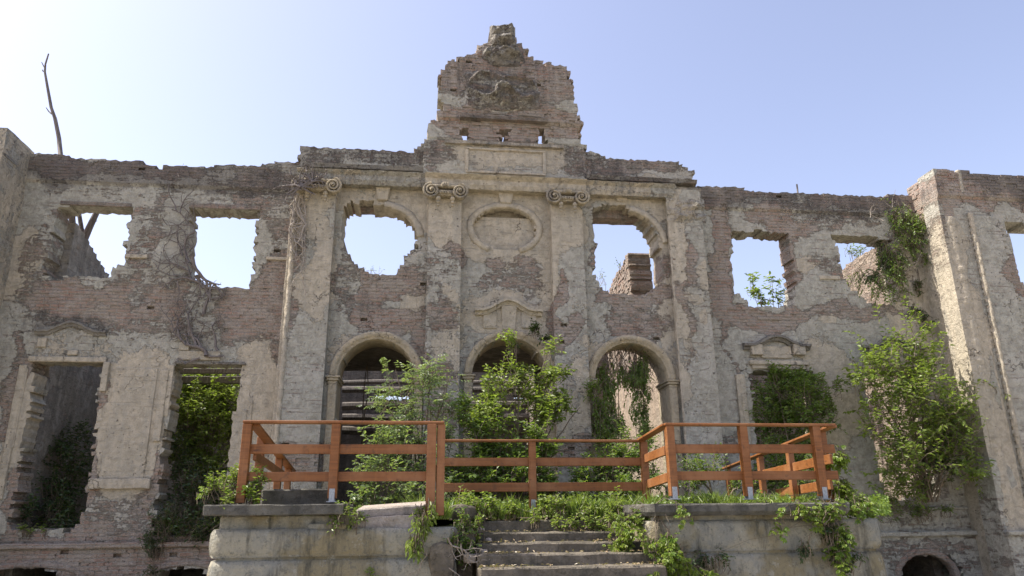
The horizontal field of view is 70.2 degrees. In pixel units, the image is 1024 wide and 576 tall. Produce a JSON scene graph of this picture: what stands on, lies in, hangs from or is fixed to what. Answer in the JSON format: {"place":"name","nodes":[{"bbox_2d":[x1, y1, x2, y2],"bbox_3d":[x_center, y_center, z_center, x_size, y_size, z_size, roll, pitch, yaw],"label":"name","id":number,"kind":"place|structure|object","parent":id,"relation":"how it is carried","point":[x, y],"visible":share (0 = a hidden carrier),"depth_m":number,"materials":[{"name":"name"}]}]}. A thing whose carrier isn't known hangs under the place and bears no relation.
{"place":"outdoors","nodes":[
{"label":"outdoors","id":0,"kind":"place"},
{"bbox_2d":[431,519,590,524],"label":"terrace bank","id":1,"kind":"structure","parent":0,"point":[443,522],"depth_m":11.91,"materials":[{"name":"stone"}]},
{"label":"terrace","id":2,"kind":"structure","parent":1,"relation":"on","visible":0},
{"bbox_2d":[345,414,464,506],"bbox_3d":[-1.835,3.119,12.553,2.060,1.878,1.730,2,-17,-7],"label":"leafy shrub","id":3,"kind":"object","parent":2,"relation":"on","point":[368,495],"visible":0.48,"depth_m":12.45,"materials":[{"name":"green plant"}]},
{"bbox_2d":[354,353,475,498],"bbox_3d":[-1.810,2.660,13.376,2.281,3.015,1.319,-1,-17,2],"label":"elder sapling","id":4,"kind":"object","parent":2,"relation":"on","point":[429,378],"visible":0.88,"depth_m":13.48,"materials":[{"name":"green plant"}]},
{"bbox_2d":[445,389,572,503],"bbox_3d":[-0.090,2.978,13.278,2.564,2.323,1.632,2,-17,-7],"label":"leafy shrub","id":5,"kind":"object","parent":2,"relation":"on","point":[480,474],"visible":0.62,"depth_m":13.19,"materials":[{"name":"green plant"}]},
{"bbox_2d":[455,328,579,504],"bbox_3d":[0.110,2.543,14.133,2.481,3.656,1.678,2,-17,-7],"label":"young tree","id":6,"kind":"object","parent":2,"relation":"on","point":[544,407],"visible":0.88,"depth_m":14.20,"materials":[{"name":"green plant"}]},
{"bbox_2d":[444,439,650,510],"bbox_3d":[0.525,2.949,11.489,3.356,1.090,0.165,2,-17,-7],"label":"wooden railing","id":7,"kind":"object","parent":2,"relation":"on","point":[532,462],"visible":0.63,"depth_m":11.51,"materials":[{"name":"orange wood"}]},
{"bbox_2d":[301,488,892,521],"bbox_3d":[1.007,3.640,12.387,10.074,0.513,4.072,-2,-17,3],"label":"grass","id":8,"kind":"structure","parent":2,"relation":"on","point":[599,511],"depth_m":10.91,"materials":[{"name":"green plant"}]},
{"bbox_2d":[0,0,1023,399],"label":"sky","id":9,"kind":"structure","parent":0,"point":[859,98],"materials":[{"name":"blue"}]},
{"label":"ground","id":10,"kind":"structure","parent":0,"visible":0},
{"bbox_2d":[203,503,457,575],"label":"terrace wall","id":11,"kind":"structure","parent":10,"relation":"on","point":[266,540],"depth_m":9.33,"materials":[{"name":"stone"}]},
{"bbox_2d":[196,463,270,517],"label":"cap weed","id":12,"kind":"object","parent":11,"relation":"on","point":[253,493],"visible":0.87,"depth_m":9.53,"materials":[{"name":"green plant"}]},
{"bbox_2d":[261,489,334,504],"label":"stone block","id":13,"kind":"structure","parent":11,"relation":"on","point":[292,496],"depth_m":10.11,"materials":[{"name":"grey stone"}]},
{"bbox_2d":[235,420,444,516],"bbox_3d":[-2.546,3.066,11.699,2.789,1.349,4.210,2,-17,-7],"label":"wooden railing","id":14,"kind":"object","parent":11,"relation":"on","point":[277,475],"visible":0.88,"depth_m":9.84,"materials":[{"name":"orange wood"}]},
{"bbox_2d":[327,500,369,536],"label":"hanging plant","id":15,"kind":"object","parent":11,"relation":"attached to","point":[337,521],"visible":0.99,"depth_m":9.38,"materials":[{"name":"green plant"}]},
{"bbox_2d":[364,567,377,575],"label":"hanging plant","id":16,"kind":"object","parent":11,"relation":"attached to","point":[369,569],"visible":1,"depth_m":9.24,"materials":[{"name":"green plant"}]},
{"bbox_2d":[356,501,425,517],"bbox_3d":[-1.668,3.123,10.263,0.941,0.130,1.100,-2,-14,-8],"label":"broken slab","id":17,"kind":"object","parent":11,"relation":"on","point":[406,508],"depth_m":9.75,"materials":[{"name":"stone"}]},
{"bbox_2d":[405,497,438,564],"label":"hanging plant","id":18,"kind":"object","parent":11,"relation":"hanging from","point":[422,520],"visible":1,"depth_m":9.37,"materials":[{"name":"green plant"}]},
{"bbox_2d":[428,541,454,575],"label":"rubble stone","id":19,"kind":"object","parent":11,"relation":"on","point":[440,563],"visible":0.81,"depth_m":9.38,"materials":[{"name":"grey stone"}]},
{"bbox_2d":[409,537,489,575],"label":"dead ivy","id":20,"kind":"object","parent":11,"relation":"attached to","point":[465,551],"visible":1,"depth_m":9.43,"materials":[{"name":"plant"}]},
{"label":"terrace","id":21,"kind":"structure","parent":11,"relation":"on","visible":0},
{"bbox_2d":[435,502,458,518],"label":"grass","id":22,"kind":"structure","parent":21,"relation":"on","point":[447,511],"depth_m":9.85,"materials":[{"name":"green plant"}]},
{"bbox_2d":[449,504,475,521],"bbox_3d":[-0.713,3.187,10.317,0.415,0.247,0.418,2,-17,-7],"label":"rubble stone","id":23,"kind":"object","parent":21,"relation":"on","point":[470,510],"visible":0.54,"depth_m":10.15,"materials":[{"name":"grey stone"}]},
{"bbox_2d":[0,23,1023,575],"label":"ruined palace","id":24,"kind":"structure","parent":10,"relation":"on","point":[504,235],"depth_m":16.56,"materials":[{"name":"stone"}]},
{"bbox_2d":[16,523,46,540],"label":"weed","id":25,"kind":"object","parent":24,"relation":"on","point":[28,529],"visible":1,"depth_m":14.16,"materials":[{"name":"green plant"}]},
{"bbox_2d":[41,53,62,154],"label":"dead branch","id":26,"kind":"object","parent":24,"relation":"on","point":[58,136],"visible":0.96,"depth_m":16.98,"materials":[{"name":"brown wood"}]},
{"bbox_2d":[117,166,194,287],"bbox_3d":[-7.837,-1.434,16.236,1.614,3.001,0.082,2,-17,-7],"label":"dead ivy","id":27,"kind":"object","parent":24,"relation":"attached to","point":[180,250],"visible":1,"depth_m":16.16,"materials":[{"name":"grey plant"}]},
{"bbox_2d":[136,501,204,575],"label":"ivy","id":28,"kind":"object","parent":24,"relation":"attached to","point":[152,542],"visible":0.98,"depth_m":14.28,"materials":[{"name":"green plant"}]},
{"bbox_2d":[128,243,225,363],"bbox_3d":[-7.254,0.298,15.770,2.263,2.749,0.126,2,-17,-7],"label":"dead ivy","id":29,"kind":"object","parent":24,"relation":"attached to","point":[206,285],"visible":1,"depth_m":15.74,"materials":[{"name":"grey plant"}]},
{"bbox_2d":[180,368,240,373],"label":"lintel beam","id":30,"kind":"structure","parent":24,"relation":"attached to","point":[208,371],"depth_m":16.33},
{"bbox_2d":[181,376,240,383],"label":"lintel beam","id":31,"kind":"structure","parent":24,"relation":"attached to","point":[203,379],"depth_m":16.85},
{"bbox_2d":[289,195,306,295],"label":"dead ivy","id":32,"kind":"object","parent":24,"relation":"attached to","point":[297,207],"visible":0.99,"depth_m":16.09,"materials":[{"name":"plant"}]},
{"bbox_2d":[272,162,327,204],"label":"dead ivy","id":33,"kind":"object","parent":24,"relation":"attached to","point":[301,184],"visible":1,"depth_m":16.16,"materials":[{"name":"grey plant"}]},
{"bbox_2d":[343,379,525,384],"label":"fallen beam","id":34,"kind":"structure","parent":24,"relation":"on","point":[378,381],"depth_m":21.25,"materials":[{"name":"grey wood"}]},
{"bbox_2d":[342,401,527,410],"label":"fallen beam","id":35,"kind":"structure","parent":24,"relation":"on","point":[349,406],"depth_m":20.94,"materials":[{"name":"grey wood"}]},
{"bbox_2d":[342,386,527,392],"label":"fallen beam","id":36,"kind":"structure","parent":24,"relation":"on","point":[349,389],"depth_m":20.90,"materials":[{"name":"grey wood"}]},
{"bbox_2d":[342,413,528,420],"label":"fallen beam","id":37,"kind":"structure","parent":24,"relation":"on","point":[368,417],"depth_m":20.58,"materials":[{"name":"grey wood"}]},
{"bbox_2d":[342,426,528,435],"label":"fallen beam","id":38,"kind":"structure","parent":24,"relation":"on","point":[350,430],"depth_m":20.61,"materials":[{"name":"grey wood"}]},
{"bbox_2d":[511,318,551,353],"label":"ivy tuft","id":39,"kind":"object","parent":24,"relation":"attached to","point":[536,327],"visible":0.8,"depth_m":16.05,"materials":[{"name":"green plant"}]},
{"bbox_2d":[581,376,654,477],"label":"hanging vine","id":40,"kind":"object","parent":24,"relation":"attached to","point":[601,401],"visible":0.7,"depth_m":15.54,"materials":[{"name":"green plant"}]},
{"bbox_2d":[583,347,654,447],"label":"hanging vine","id":41,"kind":"object","parent":24,"relation":"hanging from","point":[638,374],"visible":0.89,"depth_m":16.35,"materials":[{"name":"green plant"}]},
{"bbox_2d":[597,349,659,400],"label":"dead ivy","id":42,"kind":"object","parent":24,"relation":"attached to","point":[617,363],"visible":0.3,"depth_m":16.95,"materials":[{"name":"plant"}]},
{"bbox_2d":[744,360,850,496],"bbox_3d":[6.411,3.314,16.459,2.722,3.427,1.699,2,-17,-7],"label":"climbing vine","id":43,"kind":"object","parent":24,"relation":"attached to","point":[780,408],"visible":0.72,"depth_m":16.54,"materials":[{"name":"green plant"}]},
{"bbox_2d":[859,235,909,291],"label":"ivy","id":44,"kind":"object","parent":24,"relation":"attached to","point":[876,272],"visible":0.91,"depth_m":18.17,"materials":[{"name":"green plant"}]},
{"bbox_2d":[844,198,931,307],"bbox_3d":[9.398,-0.913,18.285,2.535,3.043,0.968,-1,-17,0],"label":"ivy","id":45,"kind":"object","parent":24,"relation":"attached to","point":[897,273],"visible":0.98,"depth_m":18.20,"materials":[{"name":"green plant"}]},
{"bbox_2d":[867,195,921,276],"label":"dead ivy","id":46,"kind":"object","parent":24,"relation":"attached to","point":[882,220],"visible":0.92,"depth_m":18.41,"materials":[{"name":"brown plant"}]},
{"bbox_2d":[876,475,955,525],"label":"weed","id":47,"kind":"object","parent":24,"relation":"on","point":[919,511],"visible":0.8,"depth_m":16.16,"materials":[{"name":"green plant"}]},
{"bbox_2d":[907,269,936,331],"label":"ivy","id":48,"kind":"object","parent":24,"relation":"attached to","point":[917,285],"visible":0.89,"depth_m":17.89,"materials":[{"name":"green plant"}]},
{"bbox_2d":[888,395,964,495],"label":"dark shrub","id":49,"kind":"object","parent":24,"relation":"on","point":[935,461],"visible":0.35,"depth_m":16.34,"materials":[{"name":"green plant"}]},
{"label":"interior floor","id":50,"kind":"structure","parent":24,"relation":"on","visible":0},
{"bbox_2d":[18,419,93,527],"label":"interior shrub","id":51,"kind":"object","parent":50,"relation":"on","point":[58,494],"visible":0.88,"depth_m":15.62,"materials":[{"name":"green plant"}]},
{"bbox_2d":[68,216,75,222],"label":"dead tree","id":52,"kind":"object","parent":50,"relation":"on","point":[71,219],"visible":0.06,"depth_m":17.28,"materials":[{"name":"brown wood"}]},
{"bbox_2d":[77,213,98,239],"bbox_3d":[-10.302,1.552,16.680,0.675,7.896,0.237,-2,-17,5],"label":"dead tree","id":53,"kind":"object","parent":50,"relation":"on","point":[87,230],"visible":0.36,"depth_m":17.60,"materials":[{"name":"brown wood"}]},
{"bbox_2d":[26,514,220,533],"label":"ground cover","id":54,"kind":"object","parent":50,"relation":"on","point":[177,528],"visible":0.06,"depth_m":15.75,"materials":[{"name":"green plant"}]},
{"bbox_2d":[155,430,231,558],"bbox_3d":[-6.765,4.101,15.249,2.631,2.900,1.933,2,-17,-7],"label":"interior shrub","id":55,"kind":"object","parent":50,"relation":"on","point":[187,518],"visible":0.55,"depth_m":15.23,"materials":[{"name":"green plant"}]},
{"bbox_2d":[168,367,239,528],"bbox_3d":[-7.151,3.565,16.829,2.674,4.087,2.351,-3,-17,7],"label":"interior shrub","id":56,"kind":"object","parent":50,"relation":"on","point":[203,410],"visible":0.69,"depth_m":16.52,"materials":[{"name":"green plant"}]},
{"bbox_2d":[358,265,384,504],"bbox_3d":[-3.809,2.630,18.891,0.640,6.822,0.435,-11,-20,30],"label":"sapling","id":57,"kind":"object","parent":50,"relation":"on","point":[363,419],"visible":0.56,"depth_m":18.68,"materials":[{"name":"green plant"}]},
{"bbox_2d":[597,257,622,453],"bbox_3d":[2.756,2.599,19.700,0.798,7.235,0.567,2,-17,-7],"label":"sapling","id":58,"kind":"object","parent":50,"relation":"on","point":[604,282],"visible":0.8,"depth_m":20.24,"materials":[{"name":"green plant"}]},
{"bbox_2d":[744,271,786,484],"bbox_3d":[6.952,2.740,19.328,1.203,6.665,1.074,2,-17,-7],"label":"sapling","id":59,"kind":"object","parent":50,"relation":"on","point":[756,290],"visible":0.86,"depth_m":20.04,"materials":[{"name":"green plant"}]},
{"bbox_2d":[844,243,866,283],"bbox_3d":[9.747,2.327,19.766,0.836,7.659,0.644,2,-17,-7],"label":"sapling","id":60,"kind":"object","parent":50,"relation":"on","point":[859,252],"visible":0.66,"depth_m":20.79,"materials":[{"name":"green plant"}]},
{"bbox_2d":[450,519,666,575],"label":"stone staircase","id":61,"kind":"structure","parent":10,"relation":"on","point":[563,562],"depth_m":9.71,"materials":[{"name":"grey stone"}]},
{"bbox_2d":[444,506,481,569],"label":"weed","id":62,"kind":"object","parent":61,"relation":"on","point":[465,523],"visible":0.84,"depth_m":9.75,"materials":[{"name":"green plant"}]},
{"bbox_2d":[462,553,475,562],"bbox_3d":[-0.564,3.574,9.632,0.182,0.122,0.176,2,-17,-7],"label":"rubble stone","id":63,"kind":"object","parent":61,"relation":"on","point":[464,558],"visible":0.73,"depth_m":9.56,"materials":[{"name":"grey stone"}]},
{"bbox_2d":[453,485,546,544],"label":"weed","id":64,"kind":"object","parent":61,"relation":"on","point":[475,502],"visible":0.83,"depth_m":10.59,"materials":[{"name":"green plant"}]},
{"bbox_2d":[475,518,663,567],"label":"leaf litter","id":65,"kind":"object","parent":61,"relation":"on","point":[503,565],"visible":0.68,"depth_m":9.80,"materials":[{"name":"brown plant"}]},
{"bbox_2d":[536,486,626,531],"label":"weed","id":66,"kind":"object","parent":61,"relation":"on","point":[553,503],"visible":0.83,"depth_m":10.68,"materials":[{"name":"green plant"}]},
{"bbox_2d":[620,502,886,575],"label":"terrace wall","id":67,"kind":"structure","parent":10,"relation":"on","point":[724,526],"depth_m":10.00,"materials":[{"name":"stone"}]},
{"bbox_2d":[602,497,719,575],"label":"creeper","id":68,"kind":"object","parent":67,"relation":"attached to","point":[669,552],"visible":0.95,"depth_m":9.67,"materials":[{"name":"green plant"}]},
{"bbox_2d":[637,423,838,501],"bbox_3d":[3.386,3.296,12.582,2.979,1.360,4.609,2,-17,-7],"label":"wooden railing","id":69,"kind":"object","parent":67,"relation":"on","point":[819,448],"visible":0.91,"depth_m":10.56,"materials":[{"name":"orange wood"}]},
{"bbox_2d":[692,519,868,575],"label":"creeper","id":70,"kind":"object","parent":67,"relation":"attached to","point":[801,550],"visible":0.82,"depth_m":9.91,"materials":[{"name":"green plant"}]},
{"bbox_2d":[756,445,883,575],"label":"creeper","id":71,"kind":"object","parent":67,"relation":"attached to","point":[841,490],"visible":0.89,"depth_m":10.04,"materials":[{"name":"green plant"}]},
{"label":"terrace","id":72,"kind":"structure","parent":67,"relation":"on","visible":0},
{"bbox_2d":[560,417,665,502],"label":"leafy shrub","id":73,"kind":"object","parent":72,"relation":"on","point":[619,474],"visible":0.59,"depth_m":13.41,"materials":[{"name":"green plant"}]},
{"bbox_2d":[677,442,839,497],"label":"leafy shrub","id":74,"kind":"object","parent":72,"relation":"on","point":[737,486],"visible":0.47,"depth_m":14.06,"materials":[{"name":"green plant"}]},
{"bbox_2d":[842,295,1010,515],"bbox_3d":[9.260,2.527,16.312,3.973,4.885,2.285,8,-19,-26],"label":"young tree","id":75,"kind":"object","parent":10,"relation":"on","point":[914,386],"visible":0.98,"depth_m":16.09,"materials":[{"name":"green plant"}]}
]}

